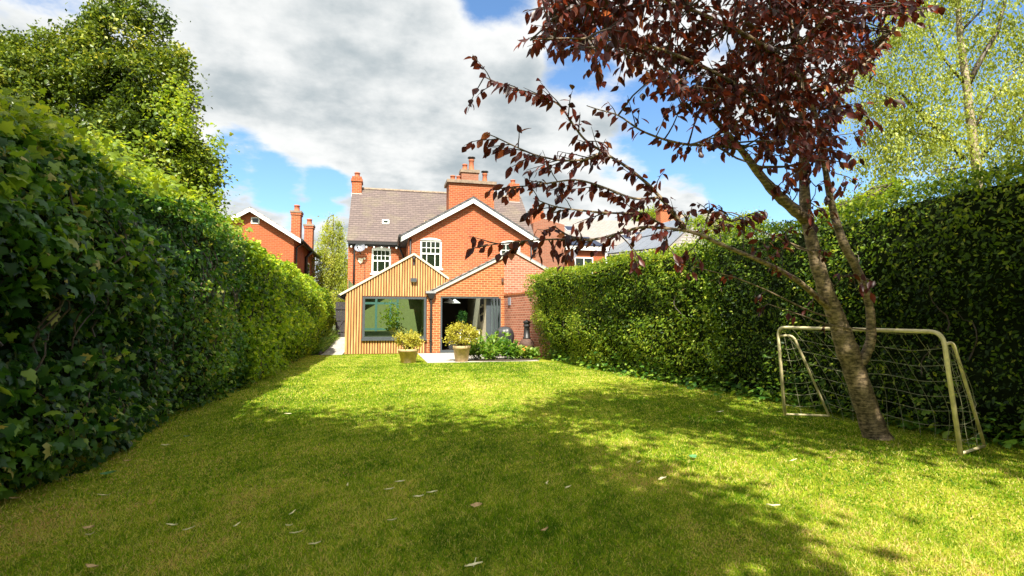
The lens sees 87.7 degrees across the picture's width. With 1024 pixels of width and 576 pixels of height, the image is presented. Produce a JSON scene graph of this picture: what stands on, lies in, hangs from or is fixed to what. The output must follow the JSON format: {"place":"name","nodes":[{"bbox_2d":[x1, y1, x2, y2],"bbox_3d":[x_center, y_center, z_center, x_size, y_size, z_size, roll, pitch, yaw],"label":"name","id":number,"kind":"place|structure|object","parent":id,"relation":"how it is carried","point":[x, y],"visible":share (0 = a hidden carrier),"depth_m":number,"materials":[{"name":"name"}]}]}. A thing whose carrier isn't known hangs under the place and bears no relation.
{"place":"outdoors","nodes":[
{"label":"outdoors","id":0,"kind":"place"},
{"bbox_2d":[321,337,344,354],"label":"path","id":1,"kind":"structure","parent":0,"point":[338,347],"depth_m":23.20,"materials":[{"name":"grey concrete"}]},
{"bbox_2d":[365,331,394,336],"bbox_3d":[-5.767,2.274,22.968,1.790,0.810,0.950,1,-4,-13],"label":"sofa","id":2,"kind":"object","parent":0,"point":[379,333],"visible":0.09,"depth_m":23.27,"materials":[{"name":"green fabric"}]},
{"bbox_2d":[419,326,423,335],"bbox_3d":[-4.186,2.159,22.815,0.850,1.040,0.700,1,-4,-13],"label":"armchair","id":3,"kind":"object","parent":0,"point":[422,330],"visible":0.05,"depth_m":22.59,"materials":[{"name":"green fabric"}]},
{"bbox_2d":[447,328,466,348],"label":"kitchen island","id":4,"kind":"structure","parent":0,"point":[450,346],"depth_m":24.42,"materials":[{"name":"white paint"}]},
{"bbox_2d":[456,310,468,328],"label":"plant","id":5,"kind":"object","parent":4,"relation":"on","point":[462,316],"visible":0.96,"depth_m":24.77,"materials":[{"name":"green plant"}]},
{"bbox_2d":[417,353,537,362],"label":"patio","id":6,"kind":"structure","parent":0,"point":[438,357],"depth_m":18.65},
{"bbox_2d":[453,345,470,361],"bbox_3d":[-1.636,2.132,17.299,0.592,0.520,0.592,1,-4,-13],"label":"plant pot","id":7,"kind":"object","parent":6,"relation":"on","point":[461,353],"visible":0.89,"depth_m":17.09,"materials":[{"name":"ceramic"}]},
{"bbox_2d":[442,321,483,345],"bbox_3d":[-1.594,1.531,17.299,1.223,0.959,1.098,-2,-4,29],"label":"potted shrub","id":8,"kind":"object","parent":7,"relation":"in","point":[453,334],"visible":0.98,"depth_m":17.20,"materials":[{"name":"yellow plant"}]},
{"bbox_2d":[468,359,537,360],"bbox_3d":[-0.315,2.416,17.908,2.700,0.050,1.134,1,-4,-13],"label":"flower bed","id":9,"kind":"object","parent":6,"relation":"on","point":[503,360],"visible":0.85,"depth_m":17.66,"materials":[{"name":"soil"}]},
{"bbox_2d":[467,334,485,359],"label":"border plant","id":10,"kind":"object","parent":9,"relation":"on","point":[472,351],"visible":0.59,"depth_m":17.86,"materials":[{"name":"green plant"}]},
{"bbox_2d":[476,339,502,359],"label":"border plant","id":11,"kind":"object","parent":9,"relation":"on","point":[490,352],"visible":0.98,"depth_m":17.70,"materials":[{"name":"green plant"}]},
{"bbox_2d":[479,330,510,358],"bbox_3d":[-0.625,1.968,18.499,1.161,1.031,0.958,3,-5,-43],"label":"border plant","id":12,"kind":"object","parent":9,"relation":"on","point":[494,336],"visible":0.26,"depth_m":18.34,"materials":[{"name":"green plant"}]},
{"bbox_2d":[496,338,520,358],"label":"border plant","id":13,"kind":"object","parent":9,"relation":"on","point":[507,352],"visible":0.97,"depth_m":17.99,"materials":[{"name":"green plant"}]},
{"bbox_2d":[508,342,534,358],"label":"border plant","id":14,"kind":"object","parent":9,"relation":"on","point":[523,353],"visible":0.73,"depth_m":18.27,"materials":[{"name":"green plant"}]},
{"bbox_2d":[526,346,540,358],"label":"border plant","id":15,"kind":"object","parent":9,"relation":"on","point":[535,353],"visible":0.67,"depth_m":18.46,"materials":[{"name":"green plant"}]},
{"bbox_2d":[496,326,513,355],"bbox_3d":[-0.260,1.988,19.811,0.714,1.127,0.600,1,-4,-13],"label":"covered barbecue","id":16,"kind":"object","parent":6,"relation":"on","point":[508,330],"visible":0.51,"depth_m":19.61,"materials":[{"name":"metal"}]},
{"bbox_2d":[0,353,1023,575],"bbox_3d":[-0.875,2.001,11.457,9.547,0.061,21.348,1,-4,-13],"label":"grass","id":17,"kind":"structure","parent":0,"point":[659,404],"depth_m":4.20,"materials":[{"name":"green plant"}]},
{"bbox_2d":[470,502,481,506],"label":"fallen leaf","id":18,"kind":"object","parent":17,"relation":"on","point":[476,504],"visible":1,"depth_m":3.69,"materials":[{"name":"brown plant"}]},
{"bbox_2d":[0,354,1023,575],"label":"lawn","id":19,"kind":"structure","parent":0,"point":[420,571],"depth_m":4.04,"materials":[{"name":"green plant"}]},
{"bbox_2d":[86,564,98,566],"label":"fallen leaf","id":20,"kind":"object","parent":19,"relation":"on","point":[90,565],"visible":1,"depth_m":2.77,"materials":[{"name":"brown plant"}]},
{"bbox_2d":[398,348,418,362],"bbox_3d":[-3.265,2.141,16.803,0.643,0.440,0.643,1,-4,-13],"label":"plant pot","id":21,"kind":"object","parent":19,"relation":"on","point":[408,355],"visible":0.92,"depth_m":16.58,"materials":[{"name":"ceramic"}]},
{"bbox_2d":[392,329,424,349],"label":"potted shrub","id":22,"kind":"object","parent":21,"relation":"in","point":[410,340],"visible":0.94,"depth_m":16.72,"materials":[{"name":"yellow plant"}]},
{"bbox_2d":[464,558,482,566],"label":"fallen leaf","id":23,"kind":"object","parent":19,"relation":"on","point":[473,564],"visible":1,"depth_m":2.79,"materials":[{"name":"beige plant"}]},
{"bbox_2d":[519,319,534,347],"bbox_3d":[0.546,1.846,19.587,0.570,1.391,0.578,1,-4,-13],"label":"chimenea","id":24,"kind":"object","parent":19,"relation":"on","point":[527,340],"visible":0.74,"depth_m":19.49,"materials":[{"name":"metal"}]},
{"bbox_2d":[504,291,554,357],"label":"garden wall","id":25,"kind":"structure","parent":19,"relation":"on","point":[517,312],"depth_m":21.16,"materials":[{"name":"brick"}]},
{"bbox_2d":[523,238,740,390],"bbox_3d":[2.797,0.667,14.689,2.425,3.275,9.768,1,-4,-16],"label":"privet hedge","id":26,"kind":"object","parent":19,"relation":"on","point":[612,305],"visible":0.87,"depth_m":12.67,"materials":[{"name":"green plant"}]},
{"bbox_2d":[462,0,945,440],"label":"purple plum tree","id":27,"kind":"object","parent":19,"relation":"on","point":[562,17],"visible":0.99,"depth_m":4.92,"materials":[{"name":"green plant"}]},
{"bbox_2d":[530,342,1023,448],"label":"undergrowth","id":28,"kind":"object","parent":19,"relation":"on","point":[931,427],"visible":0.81,"depth_m":8.56,"materials":[{"name":"green plant"}]},
{"bbox_2d":[777,326,986,456],"bbox_3d":[4.284,1.097,6.355,0.745,1.272,2.313,1,-4,-13],"label":"football goal","id":29,"kind":"object","parent":19,"relation":"on","point":[948,372],"visible":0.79,"depth_m":5.67,"materials":[{"name":"beige paint"}]},
{"bbox_2d":[0,0,1023,307],"label":"sky","id":30,"kind":"structure","parent":0,"point":[312,95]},
{"bbox_2d":[528,204,669,273],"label":"slate roofed house","id":31,"kind":"structure","parent":0,"point":[601,228],"depth_m":35.86,"materials":[{"name":"brown brick"}]},
{"bbox_2d":[574,257,592,265],"bbox_3d":[4.743,-1.362,35.241,1.300,1.350,0.080,1,-4,-13],"label":"window","id":32,"kind":"structure","parent":31,"relation":"in","point":[581,260],"depth_m":35.22,"materials":[{"name":"white paint"}]},
{"bbox_2d":[813,170,911,223],"bbox_3d":[6.888,-0.153,10.389,1.990,4.216,0.921,0,-4,3],"label":"shrub","id":33,"kind":"object","parent":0,"point":[872,191],"visible":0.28,"depth_m":10.40,"materials":[{"name":"green plant"}]},
{"label":"ground","id":34,"kind":"structure","parent":0,"visible":0},
{"bbox_2d":[0,0,234,221],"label":"evergreen tree","id":35,"kind":"object","parent":34,"relation":"on","point":[89,66],"visible":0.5,"depth_m":10.27,"materials":[{"name":"green plant"}]},
{"bbox_2d":[0,113,257,499],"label":"ivy hedge","id":36,"kind":"object","parent":34,"relation":"on","point":[117,312],"visible":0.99,"depth_m":4.75,"materials":[{"name":"green plant"}]},
{"bbox_2d":[0,71,252,241],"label":"climbing vine","id":37,"kind":"object","parent":36,"relation":"on","point":[20,111],"visible":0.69,"depth_m":6.91,"materials":[{"name":"green plant"}]},
{"bbox_2d":[228,205,321,279],"bbox_3d":[-14.692,-0.738,32.187,5.160,8.120,9.560,1,-4,-13],"label":"brick villa","id":38,"kind":"object","parent":34,"relation":"on","point":[276,239],"visible":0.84,"depth_m":28.34,"materials":[{"name":"orange brick"}]},
{"bbox_2d":[251,217,259,223],"bbox_3d":[-13.518,-3.551,28.089,0.410,0.340,0.066,1,-4,-13],"label":"window","id":39,"kind":"structure","parent":38,"relation":"in","point":[254,220],"depth_m":28.06,"materials":[{"name":"white paint"}]},
{"bbox_2d":[228,238,326,388],"bbox_3d":[-6.999,0.765,15.785,1.935,3.216,11.385,1,-4,-13],"label":"clipped hedge","id":40,"kind":"object","parent":34,"relation":"on","point":[284,324],"visible":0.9,"depth_m":12.64,"materials":[{"name":"green plant"}]},
{"bbox_2d":[307,286,335,353],"bbox_3d":[-9.395,1.407,25.228,1.825,3.216,7.754,1,-4,-13],"label":"side hedge","id":41,"kind":"object","parent":34,"relation":"on","point":[329,307],"visible":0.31,"depth_m":25.96,"materials":[{"name":"green plant"}]},
{"bbox_2d":[312,324,340,353],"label":"ferns","id":42,"kind":"object","parent":34,"relation":"on","point":[324,342],"visible":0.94,"depth_m":23.25,"materials":[{"name":"green plant"}]},
{"bbox_2d":[311,212,347,329],"bbox_3d":[-11.836,-0.838,36.255,3.878,8.832,3.488,-1,-4,15],"label":"larch tree","id":43,"kind":"object","parent":34,"relation":"on","point":[330,281],"visible":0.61,"depth_m":35.89,"materials":[{"name":"green plant"}]},
{"bbox_2d":[338,156,547,353],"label":"brick house","id":44,"kind":"structure","parent":34,"relation":"on","point":[394,231],"depth_m":25.26,"materials":[{"name":"orange brick"}]},
{"bbox_2d":[335,302,344,336],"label":"timber gate","id":45,"kind":"structure","parent":44,"relation":"attached to","point":[340,320],"depth_m":28.49,"materials":[{"name":"grey wood"}]},
{"bbox_2d":[354,244,364,254],"bbox_3d":[-7.672,-1.997,26.733,0.513,0.551,0.649,3,-5,-41],"label":"satellite dish","id":46,"kind":"object","parent":44,"relation":"attached to","point":[361,247],"visible":1,"depth_m":26.82,"materials":[{"name":"white plastic"}]},
{"bbox_2d":[358,257,365,279],"bbox_3d":[-7.617,-0.983,27.022,0.365,1.160,0.107,1,-4,-13],"label":"alarm box","id":47,"kind":"object","parent":44,"relation":"attached to","point":[360,260],"visible":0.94,"depth_m":27.02,"materials":[{"name":"white plastic"}]},
{"bbox_2d":[370,247,391,274],"bbox_3d":[-6.706,-1.495,27.360,1.080,1.655,0.190,1,-4,-13],"label":"window","id":48,"kind":"structure","parent":44,"relation":"in","point":[381,258],"depth_m":27.39,"materials":[{"name":"white paint"}]},
{"bbox_2d":[379,299,403,336],"bbox_3d":[-5.438,1.489,24.142,1.144,2.544,1.208,1,-4,-13],"label":"house plant","id":49,"kind":"object","parent":44,"relation":"on","point":[392,323],"visible":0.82,"depth_m":24.12,"materials":[{"name":"green plant"}]},
{"bbox_2d":[361,297,426,340],"bbox_3d":[-4.760,1.243,21.642,2.580,1.760,0.220,1,-4,-13],"label":"picture window","id":50,"kind":"structure","parent":44,"relation":"in","point":[364,338],"depth_m":21.46,"materials":[{"name":"grey glass"}]},
{"bbox_2d":[419,233,442,269],"bbox_3d":[-3.798,-1.705,24.981,1.120,1.735,0.190,1,-4,-13],"label":"window","id":51,"kind":"structure","parent":44,"relation":"in","point":[430,248],"depth_m":25.03,"materials":[{"name":"white paint"}]},
{"bbox_2d":[444,298,455,302],"bbox_3d":[-2.828,0.443,24.229,0.540,0.442,0.540,1,-4,-13],"label":"pendant lamp","id":52,"kind":"object","parent":44,"relation":"hanging from","point":[449,300],"visible":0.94,"depth_m":24.14,"materials":[{"name":"grey metal"}]},
{"bbox_2d":[480,298,483,321],"bbox_3d":[-1.346,0.956,23.759,0.034,1.080,0.860,1,-4,-13],"label":"wall art","id":53,"kind":"object","parent":44,"relation":"attached to","point":[482,308],"depth_m":23.72,"materials":[{"name":"black plastic"}]},
{"bbox_2d":[491,298,494,339],"bbox_3d":[-0.808,1.507,22.257,0.044,2.130,0.600,1,-4,-13],"label":"door leaf","id":54,"kind":"structure","parent":44,"relation":"in","point":[492,300],"depth_m":22.05,"materials":[{"name":"grey glass"}]},
{"bbox_2d":[495,298,497,331],"bbox_3d":[-0.682,1.509,22.287,0.044,2.130,0.600,1,-4,-13],"label":"door leaf","id":55,"kind":"structure","parent":44,"relation":"in","point":[496,300],"depth_m":22.06,"materials":[{"name":"grey glass"}]},
{"bbox_2d":[498,298,500,327],"bbox_3d":[-0.555,1.511,22.317,0.044,2.130,0.600,1,-4,-13],"label":"door leaf","id":56,"kind":"structure","parent":44,"relation":"in","point":[499,300],"depth_m":22.10,"materials":[{"name":"grey glass"}]},
{"bbox_2d":[500,236,520,253],"bbox_3d":[-0.095,-1.685,25.902,1.071,1.660,0.128,1,-4,-13],"label":"window","id":57,"kind":"structure","parent":44,"relation":"in","point":[506,248],"depth_m":25.88,"materials":[{"name":"white paint"}]},
{"bbox_2d":[631,201,660,221],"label":"distant tree","id":58,"kind":"object","parent":34,"relation":"on","point":[651,213],"visible":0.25,"depth_m":47.63,"materials":[{"name":"green plant"}]},
{"bbox_2d":[607,210,740,256],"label":"solar roofed house","id":59,"kind":"structure","parent":34,"relation":"on","point":[645,242],"depth_m":33.76,"materials":[{"name":"grey stone"}]},
{"bbox_2d":[682,206,778,245],"bbox_3d":[5.255,0.047,12.909,2.457,4.134,1.531,1,-4,-13],"label":"garden shrub","id":60,"kind":"object","parent":34,"relation":"on","point":[695,222],"visible":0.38,"depth_m":12.88,"materials":[{"name":"green plant"}]},
{"bbox_2d":[693,154,1023,448],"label":"mixed hedge","id":61,"kind":"object","parent":34,"relation":"on","point":[949,267],"visible":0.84,"depth_m":6.57,"materials":[{"name":"green plant"}]},
{"bbox_2d":[824,0,1023,200],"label":"birch tree","id":62,"kind":"object","parent":34,"relation":"on","point":[895,132],"visible":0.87,"depth_m":10.90,"materials":[{"name":"green plant"}]}
]}

